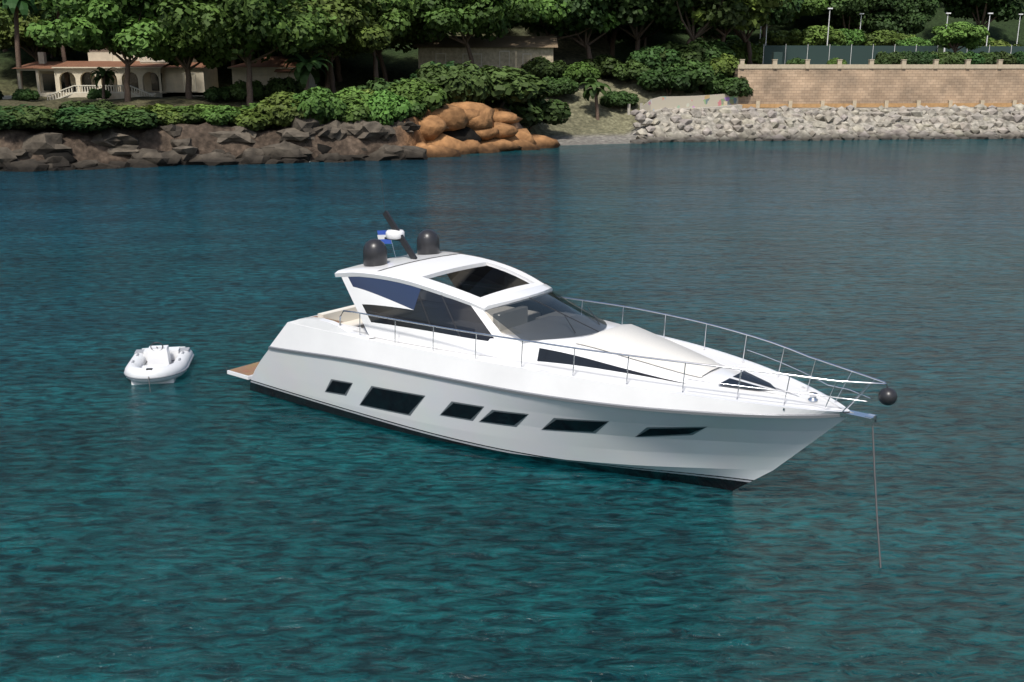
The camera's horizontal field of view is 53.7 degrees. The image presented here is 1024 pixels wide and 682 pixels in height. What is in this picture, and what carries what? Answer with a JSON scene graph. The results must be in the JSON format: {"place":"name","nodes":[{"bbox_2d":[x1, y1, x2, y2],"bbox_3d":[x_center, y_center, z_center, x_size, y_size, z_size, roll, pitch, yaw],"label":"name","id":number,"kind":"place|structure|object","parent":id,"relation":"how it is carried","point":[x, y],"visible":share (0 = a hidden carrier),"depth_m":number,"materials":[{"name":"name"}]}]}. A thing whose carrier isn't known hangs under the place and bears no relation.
{"place":"outdoors","nodes":[
{"label":"outdoors","id":0,"kind":"place"},
{"bbox_2d":[0,138,1023,681],"bbox_3d":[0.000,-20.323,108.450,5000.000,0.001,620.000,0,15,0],"label":"sea water","id":1,"kind":"structure","parent":0,"point":[206,516],"depth_m":23.45,"materials":[{"name":"teal liquid"}]},
{"bbox_2d":[124,342,193,384],"bbox_3d":[-10.351,0.587,29.475,1.764,1.090,2.952,-3,15,-10],"label":"dinghy","id":2,"kind":"object","parent":1,"relation":"on","point":[159,364],"visible":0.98,"depth_m":29.20,"materials":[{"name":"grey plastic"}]},
{"bbox_2d":[227,179,897,567],"bbox_3d":[0.455,-0.153,23.891,18.351,6.739,4.719,12,19,36],"label":"yacht","id":3,"kind":"object","parent":1,"relation":"on","point":[489,355],"visible":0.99,"depth_m":22.35,"materials":[{"name":"paint"}]},
{"bbox_2d":[0,0,1023,163],"bbox_3d":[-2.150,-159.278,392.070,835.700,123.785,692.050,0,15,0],"label":"shore ground","id":4,"kind":"structure","parent":0,"point":[582,125],"depth_m":129.62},
{"bbox_2d":[0,7,13,36],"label":"tree","id":5,"kind":"object","parent":4,"relation":"on","point":[6,22],"visible":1,"depth_m":109.39,"materials":[{"name":"green plant"}]},
{"bbox_2d":[1,0,37,88],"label":"palm","id":6,"kind":"object","parent":4,"relation":"on","point":[16,7],"visible":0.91,"depth_m":118.19,"materials":[{"name":"plant"}]},
{"bbox_2d":[0,107,42,129],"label":"cliff shrub","id":7,"kind":"object","parent":4,"relation":"on","point":[3,123],"visible":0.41,"depth_m":88.04,"materials":[{"name":"green plant"}]},
{"bbox_2d":[11,88,39,100],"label":"garden shrub","id":8,"kind":"object","parent":4,"relation":"on","point":[28,94],"visible":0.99,"depth_m":113.53,"materials":[{"name":"green plant"}]},
{"bbox_2d":[0,0,52,49],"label":"pine tree","id":9,"kind":"object","parent":4,"relation":"on","point":[41,11],"visible":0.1,"depth_m":124.74,"materials":[{"name":"green plant"}]},
{"bbox_2d":[0,105,59,129],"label":"cliff shrub","id":10,"kind":"object","parent":4,"relation":"on","point":[45,113],"visible":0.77,"depth_m":89.11,"materials":[{"name":"green plant"}]},
{"bbox_2d":[0,14,75,61],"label":"hill tree","id":11,"kind":"object","parent":4,"relation":"on","point":[7,39],"visible":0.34,"depth_m":125.44,"materials":[{"name":"green plant"}]},
{"bbox_2d":[32,0,70,91],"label":"tree","id":12,"kind":"object","parent":4,"relation":"on","point":[63,51],"visible":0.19,"depth_m":122.96,"materials":[{"name":"plant"}]},
{"bbox_2d":[48,105,120,132],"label":"cliff shrub","id":13,"kind":"object","parent":4,"relation":"on","point":[64,117],"visible":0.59,"depth_m":90.34,"materials":[{"name":"green plant"}]},
{"bbox_2d":[58,99,121,109],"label":"cliff shrub","id":14,"kind":"object","parent":4,"relation":"on","point":[105,105],"visible":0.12,"depth_m":94.67,"materials":[{"name":"green plant"}]},
{"bbox_2d":[87,88,111,98],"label":"garden shrub","id":15,"kind":"object","parent":4,"relation":"on","point":[94,93],"visible":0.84,"depth_m":115.39,"materials":[{"name":"green plant"}]},
{"bbox_2d":[90,67,116,99],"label":"palm","id":16,"kind":"object","parent":4,"relation":"on","point":[104,75],"visible":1,"depth_m":113.31,"materials":[{"name":"green plant"}]},
{"bbox_2d":[24,0,186,101],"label":"tree","id":17,"kind":"object","parent":4,"relation":"on","point":[127,28],"visible":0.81,"depth_m":105.10,"materials":[{"name":"green plant"}]},
{"bbox_2d":[71,108,162,130],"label":"cliff shrub","id":18,"kind":"object","parent":4,"relation":"on","point":[132,119],"visible":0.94,"depth_m":91.58,"materials":[{"name":"green plant"}]},
{"bbox_2d":[115,104,138,111],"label":"cliff shrub","id":19,"kind":"object","parent":4,"relation":"on","point":[123,108],"visible":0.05,"depth_m":94.96,"materials":[{"name":"green plant"}]},
{"bbox_2d":[2,48,316,99],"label":"villa","id":20,"kind":"object","parent":4,"relation":"on","point":[150,78],"visible":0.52,"depth_m":120.93,"materials":[{"name":"beige paint"}]},
{"bbox_2d":[142,104,184,125],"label":"cliff shrub","id":21,"kind":"object","parent":4,"relation":"on","point":[160,110],"visible":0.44,"depth_m":95.01,"materials":[{"name":"green plant"}]},
{"bbox_2d":[159,105,204,124],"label":"cliff shrub","id":22,"kind":"object","parent":4,"relation":"on","point":[190,115],"visible":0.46,"depth_m":96.00,"materials":[{"name":"green plant"}]},
{"bbox_2d":[147,26,228,98],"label":"tree","id":23,"kind":"object","parent":4,"relation":"on","point":[208,60],"visible":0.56,"depth_m":110.24,"materials":[{"name":"green plant"}]},
{"bbox_2d":[189,104,216,108],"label":"cliff shrub","id":24,"kind":"object","parent":4,"relation":"on","point":[207,106],"visible":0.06,"depth_m":99.19,"materials":[{"name":"green plant"}]},
{"bbox_2d":[203,86,231,101],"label":"garden shrub","id":25,"kind":"object","parent":4,"relation":"on","point":[224,93],"visible":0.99,"depth_m":113.04,"materials":[{"name":"green plant"}]},
{"bbox_2d":[199,105,244,125],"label":"cliff shrub","id":26,"kind":"object","parent":4,"relation":"on","point":[221,115],"visible":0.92,"depth_m":96.45,"materials":[{"name":"green plant"}]},
{"bbox_2d":[228,80,264,100],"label":"garden shrub","id":27,"kind":"object","parent":4,"relation":"on","point":[238,90],"visible":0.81,"depth_m":113.73,"materials":[{"name":"green plant"}]},
{"bbox_2d":[149,0,347,106],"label":"tree","id":28,"kind":"object","parent":4,"relation":"on","point":[251,26],"visible":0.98,"depth_m":105.00,"materials":[{"name":"green plant"}]},
{"bbox_2d":[224,107,284,130],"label":"cliff shrub","id":29,"kind":"object","parent":4,"relation":"on","point":[251,120],"visible":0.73,"depth_m":96.84,"materials":[{"name":"green plant"}]},
{"bbox_2d":[0,101,559,171],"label":"shore rocks","id":30,"kind":"object","parent":4,"relation":"on","point":[466,127],"visible":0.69,"depth_m":96.56,"materials":[{"name":"grey stone"}]},
{"bbox_2d":[263,76,303,98],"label":"garden shrub","id":31,"kind":"object","parent":4,"relation":"on","point":[279,84],"visible":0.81,"depth_m":114.11,"materials":[{"name":"green plant"}]},
{"bbox_2d":[252,93,326,128],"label":"cliff shrub","id":32,"kind":"object","parent":4,"relation":"on","point":[276,108],"visible":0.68,"depth_m":96.90,"materials":[{"name":"green plant"}]},
{"bbox_2d":[283,53,332,90],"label":"palm","id":33,"kind":"object","parent":4,"relation":"on","point":[304,69],"visible":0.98,"depth_m":109.65,"materials":[{"name":"green plant"}]},
{"bbox_2d":[290,5,329,87],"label":"hill tree","id":34,"kind":"object","parent":4,"relation":"on","point":[327,81],"depth_m":137.78,"materials":[{"name":"brown plant"}]},
{"bbox_2d":[289,86,346,122],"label":"cliff shrub","id":35,"kind":"object","parent":4,"relation":"on","point":[320,103],"visible":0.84,"depth_m":97.42,"materials":[{"name":"green plant"}]},
{"bbox_2d":[279,0,398,93],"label":"pine tree","id":36,"kind":"object","parent":4,"relation":"on","point":[362,35],"visible":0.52,"depth_m":115.43,"materials":[{"name":"green plant"}]},
{"bbox_2d":[334,52,356,81],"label":"hill tree","id":37,"kind":"object","parent":4,"relation":"on","point":[338,75],"depth_m":138.63,"materials":[{"name":"brown plant"}]},
{"bbox_2d":[323,93,370,123],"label":"cliff shrub","id":38,"kind":"object","parent":4,"relation":"on","point":[354,111],"visible":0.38,"depth_m":98.98,"materials":[{"name":"green plant"}]},
{"bbox_2d":[334,86,376,112],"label":"cliff shrub","id":39,"kind":"object","parent":4,"relation":"on","point":[355,91],"visible":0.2,"depth_m":101.57,"materials":[{"name":"green plant"}]},
{"bbox_2d":[354,77,405,91],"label":"bush","id":40,"kind":"object","parent":4,"relation":"on","point":[380,84],"visible":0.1,"depth_m":106.42,"materials":[{"name":"green plant"}]},
{"bbox_2d":[348,0,425,81],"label":"tree","id":41,"kind":"object","parent":4,"relation":"on","point":[401,20],"visible":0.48,"depth_m":120.22,"materials":[{"name":"green plant"}]},
{"bbox_2d":[362,89,412,125],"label":"cliff shrub","id":42,"kind":"object","parent":4,"relation":"on","point":[388,108],"visible":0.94,"depth_m":100.15,"materials":[{"name":"green plant"}]},
{"bbox_2d":[345,21,436,81],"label":"tree","id":43,"kind":"object","parent":4,"relation":"on","point":[409,39],"visible":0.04,"depth_m":135.08,"materials":[{"name":"green plant"}]},
{"bbox_2d":[387,77,447,111],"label":"bush","id":44,"kind":"object","parent":4,"relation":"on","point":[433,97],"visible":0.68,"depth_m":103.76,"materials":[{"name":"green plant"}]},
{"bbox_2d":[408,93,426,119],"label":"cliff shrub","id":45,"kind":"object","parent":4,"relation":"on","point":[418,109],"visible":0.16,"depth_m":102.60,"materials":[{"name":"green plant"}]},
{"bbox_2d":[409,61,459,78],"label":"bush","id":46,"kind":"object","parent":4,"relation":"on","point":[448,64],"visible":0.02,"depth_m":115.27,"materials":[{"name":"green plant"}]},
{"bbox_2d":[416,61,494,103],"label":"bush","id":47,"kind":"object","parent":4,"relation":"on","point":[460,82],"visible":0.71,"depth_m":108.69,"materials":[{"name":"green plant"}]},
{"bbox_2d":[405,0,542,63],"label":"tree","id":48,"kind":"object","parent":4,"relation":"on","point":[475,18],"visible":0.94,"depth_m":125.39,"materials":[{"name":"green plant"}]},
{"bbox_2d":[413,36,557,71],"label":"building","id":49,"kind":"structure","parent":4,"relation":"on","point":[514,51],"depth_m":134.80,"materials":[{"name":"beige paint"}]},
{"bbox_2d":[469,65,551,106],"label":"bush","id":50,"kind":"object","parent":4,"relation":"on","point":[512,85],"visible":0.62,"depth_m":112.19,"materials":[{"name":"green plant"}]},
{"bbox_2d":[501,97,571,129],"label":"bush","id":51,"kind":"object","parent":4,"relation":"on","point":[543,111],"visible":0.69,"depth_m":119.11,"materials":[{"name":"green plant"}]},
{"bbox_2d":[521,56,566,78],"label":"bush","id":52,"kind":"object","parent":4,"relation":"on","point":[540,67],"visible":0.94,"depth_m":133.50,"materials":[{"name":"green plant"}]},
{"bbox_2d":[542,76,578,95],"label":"bush","id":53,"kind":"object","parent":4,"relation":"on","point":[561,86],"visible":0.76,"depth_m":130.42,"materials":[{"name":"green plant"}]},
{"bbox_2d":[507,0,620,60],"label":"tree","id":54,"kind":"object","parent":4,"relation":"on","point":[546,15],"visible":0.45,"depth_m":135.33,"materials":[{"name":"green plant"}]},
{"bbox_2d":[526,0,619,61],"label":"tree","id":55,"kind":"object","parent":4,"relation":"on","point":[582,13],"visible":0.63,"depth_m":134.65,"materials":[{"name":"green plant"}]},
{"bbox_2d":[557,61,600,82],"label":"bush","id":56,"kind":"object","parent":4,"relation":"on","point":[580,71],"visible":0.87,"depth_m":134.85,"materials":[{"name":"green plant"}]},
{"bbox_2d":[578,77,610,119],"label":"palm tree","id":57,"kind":"object","parent":4,"relation":"on","point":[593,91],"visible":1,"depth_m":128.30,"materials":[{"name":"green plant"}]},
{"bbox_2d":[580,54,624,77],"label":"bush","id":58,"kind":"object","parent":4,"relation":"on","point":[605,65],"visible":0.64,"depth_m":138.65,"materials":[{"name":"green plant"}]},
{"bbox_2d":[609,22,627,56],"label":"trunk","id":59,"kind":"object","parent":4,"relation":"on","point":[612,43],"visible":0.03,"depth_m":151.06,"materials":[{"name":"brown plant"}]},
{"bbox_2d":[599,90,638,107],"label":"bush","id":60,"kind":"object","parent":4,"relation":"on","point":[619,99],"visible":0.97,"depth_m":131.43,"materials":[{"name":"green plant"}]},
{"bbox_2d":[612,59,656,80],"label":"bush","id":61,"kind":"object","parent":4,"relation":"on","point":[628,70],"visible":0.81,"depth_m":135.05,"materials":[{"name":"green plant"}]},
{"bbox_2d":[587,11,691,41],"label":"hill tree","id":62,"kind":"object","parent":4,"relation":"on","point":[672,28],"visible":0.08,"depth_m":158.57,"materials":[{"name":"green plant"}]},
{"bbox_2d":[607,0,693,50],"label":"tree","id":63,"kind":"object","parent":4,"relation":"on","point":[635,13],"visible":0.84,"depth_m":136.25,"materials":[{"name":"green plant"}]},
{"bbox_2d":[626,45,680,67],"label":"bush","id":64,"kind":"object","parent":4,"relation":"on","point":[643,55],"visible":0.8,"depth_m":135.51,"materials":[{"name":"green plant"}]},
{"bbox_2d":[636,64,699,94],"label":"bush","id":65,"kind":"object","parent":4,"relation":"on","point":[669,78],"visible":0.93,"depth_m":133.04,"materials":[{"name":"green plant"}]},
{"bbox_2d":[647,41,710,67],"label":"bush","id":66,"kind":"object","parent":4,"relation":"on","point":[690,50],"visible":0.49,"depth_m":135.95,"materials":[{"name":"green plant"}]},
{"bbox_2d":[627,94,741,114],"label":"concrete wall","id":67,"kind":"structure","parent":4,"relation":"on","point":[705,102],"depth_m":131.92,"materials":[{"name":"concrete"}]},
{"bbox_2d":[668,57,728,85],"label":"bush","id":68,"kind":"object","parent":4,"relation":"on","point":[702,72],"visible":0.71,"depth_m":132.89,"materials":[{"name":"green plant"}]},
{"bbox_2d":[663,0,750,44],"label":"tree","id":69,"kind":"object","parent":4,"relation":"on","point":[723,13],"visible":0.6,"depth_m":136.02,"materials":[{"name":"green plant"}]},
{"bbox_2d":[682,39,736,60],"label":"bush","id":70,"kind":"object","parent":4,"relation":"on","point":[717,48],"visible":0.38,"depth_m":138.86,"materials":[{"name":"green plant"}]},
{"bbox_2d":[694,27,739,39],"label":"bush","id":71,"kind":"object","parent":4,"relation":"on","point":[710,32],"visible":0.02,"depth_m":175.64,"materials":[{"name":"green plant"}]},
{"bbox_2d":[709,53,738,77],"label":"bush","id":72,"kind":"object","parent":4,"relation":"on","point":[727,63],"visible":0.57,"depth_m":135.52,"materials":[{"name":"green plant"}]},
{"bbox_2d":[700,76,752,96],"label":"bush","id":73,"kind":"object","parent":4,"relation":"on","point":[733,86],"visible":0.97,"depth_m":134.19,"materials":[{"name":"green plant"}]},
{"bbox_2d":[715,35,749,42],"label":"bush","id":74,"kind":"object","parent":4,"relation":"on","point":[728,38],"visible":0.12,"depth_m":163.50,"materials":[{"name":"green plant"}]},
{"bbox_2d":[680,0,791,41],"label":"tree","id":75,"kind":"object","parent":4,"relation":"on","point":[757,8],"visible":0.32,"depth_m":138.04,"materials":[{"name":"green plant"}]},
{"bbox_2d":[725,37,763,63],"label":"bush","id":76,"kind":"object","parent":4,"relation":"on","point":[739,46],"visible":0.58,"depth_m":152.64,"materials":[{"name":"green plant"}]},
{"bbox_2d":[698,0,804,63],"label":"tree","id":77,"kind":"object","parent":4,"relation":"on","point":[783,14],"visible":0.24,"depth_m":146.82,"materials":[{"name":"green plant"}]},
{"bbox_2d":[759,30,797,46],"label":"bush","id":78,"kind":"object","parent":4,"relation":"on","point":[779,37],"visible":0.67,"depth_m":157.35,"materials":[{"name":"green plant"}]},
{"bbox_2d":[761,0,828,37],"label":"hill tree","id":79,"kind":"object","parent":4,"relation":"on","point":[808,7],"visible":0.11,"depth_m":173.25,"materials":[{"name":"green plant"}]},
{"bbox_2d":[786,57,804,63],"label":"terrace shrub","id":80,"kind":"object","parent":4,"relation":"on","point":[797,60],"visible":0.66,"depth_m":135.60,"materials":[{"name":"green plant"}]},
{"bbox_2d":[787,25,844,45],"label":"bush","id":81,"kind":"object","parent":4,"relation":"on","point":[814,35],"visible":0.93,"depth_m":153.90,"materials":[{"name":"green plant"}]},
{"bbox_2d":[630,103,1023,143],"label":"breakwater boulders","id":82,"kind":"object","parent":4,"relation":"on","point":[748,116],"visible":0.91,"depth_m":128.22,"materials":[{"name":"grey stone"}]},
{"bbox_2d":[833,32,858,45],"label":"bush","id":83,"kind":"object","parent":4,"relation":"on","point":[842,41],"visible":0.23,"depth_m":164.26,"materials":[{"name":"green plant"}]},
{"bbox_2d":[813,0,891,30],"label":"hill tree","id":84,"kind":"object","parent":4,"relation":"on","point":[844,13],"visible":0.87,"depth_m":177.64,"materials":[{"name":"green plant"}]},
{"bbox_2d":[840,28,866,45],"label":"bush","id":85,"kind":"object","parent":4,"relation":"on","point":[855,37],"visible":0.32,"depth_m":165.78,"materials":[{"name":"green plant"}]},
{"bbox_2d":[723,59,1023,107],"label":"sea wall","id":86,"kind":"structure","parent":4,"relation":"on","point":[807,84],"depth_m":137.00,"materials":[{"name":"brick"}]},
{"bbox_2d":[874,57,891,63],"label":"terrace shrub","id":87,"kind":"object","parent":4,"relation":"on","point":[881,60],"visible":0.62,"depth_m":137.06,"materials":[{"name":"green plant"}]},
{"bbox_2d":[861,30,907,45],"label":"bush","id":88,"kind":"object","parent":4,"relation":"on","point":[877,38],"visible":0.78,"depth_m":165.31,"materials":[{"name":"green plant"}]},
{"bbox_2d":[875,51,904,63],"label":"bush","id":89,"kind":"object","parent":4,"relation":"on","point":[895,57],"depth_m":137.70,"materials":[{"name":"green plant"}]},
{"bbox_2d":[760,8,1023,63],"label":"tennis court fence poles","id":90,"kind":"object","parent":4,"relation":"on","point":[784,54],"visible":0.45,"depth_m":146.01,"materials":[{"name":"metal"}]},
{"bbox_2d":[883,34,916,45],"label":"bush","id":91,"kind":"object","parent":4,"relation":"on","point":[905,38],"visible":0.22,"depth_m":165.68,"materials":[{"name":"green plant"}]},
{"bbox_2d":[863,0,939,34],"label":"hill tree","id":92,"kind":"object","parent":4,"relation":"on","point":[906,17],"visible":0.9,"depth_m":175.28,"materials":[{"name":"green plant"}]},
{"bbox_2d":[900,51,920,63],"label":"bush","id":93,"kind":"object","parent":4,"relation":"on","point":[910,57],"depth_m":137.66,"materials":[{"name":"green plant"}]},
{"bbox_2d":[895,37,933,45],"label":"bush","id":94,"kind":"object","parent":4,"relation":"on","point":[914,41],"visible":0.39,"depth_m":159.22,"materials":[{"name":"green plant"}]},
{"bbox_2d":[913,51,938,63],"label":"bush","id":95,"kind":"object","parent":4,"relation":"on","point":[925,57],"depth_m":137.90,"materials":[{"name":"green plant"}]},
{"bbox_2d":[931,51,952,63],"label":"bush","id":96,"kind":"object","parent":4,"relation":"on","point":[945,56],"depth_m":138.39,"materials":[{"name":"green plant"}]},
{"bbox_2d":[946,51,971,63],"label":"bush","id":97,"kind":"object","parent":4,"relation":"on","point":[955,58],"depth_m":138.12,"materials":[{"name":"green plant"}]},
{"bbox_2d":[931,21,988,52],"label":"bush","id":98,"kind":"object","parent":4,"relation":"on","point":[968,35],"visible":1,"depth_m":140.04,"materials":[{"name":"green plant"}]},
{"bbox_2d":[960,51,985,63],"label":"bush","id":99,"kind":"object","parent":4,"relation":"on","point":[976,58],"depth_m":138.32,"materials":[{"name":"green plant"}]},
{"bbox_2d":[938,0,1023,26],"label":"hill tree","id":100,"kind":"object","parent":4,"relation":"on","point":[977,11],"visible":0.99,"depth_m":184.21,"materials":[{"name":"green plant"}]},
{"bbox_2d":[959,33,1002,45],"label":"bush","id":101,"kind":"object","parent":4,"relation":"on","point":[990,39],"visible":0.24,"depth_m":166.80,"materials":[{"name":"green plant"}]},
{"bbox_2d":[978,51,1000,63],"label":"bush","id":102,"kind":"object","parent":4,"relation":"on","point":[991,57],"depth_m":138.72,"materials":[{"name":"green plant"}]},
{"bbox_2d":[983,39,1021,45],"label":"bush","id":103,"kind":"object","parent":4,"relation":"on","point":[999,43],"visible":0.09,"depth_m":166.23,"materials":[{"name":"green plant"}]},
{"bbox_2d":[994,51,1016,63],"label":"bush","id":104,"kind":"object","parent":4,"relation":"on","point":[1008,58],"depth_m":138.50,"materials":[{"name":"green plant"}]},
{"bbox_2d":[1012,51,1023,63],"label":"bush","id":105,"kind":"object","parent":4,"relation":"on","point":[1019,55],"depth_m":138.78,"materials":[{"name":"green plant"}]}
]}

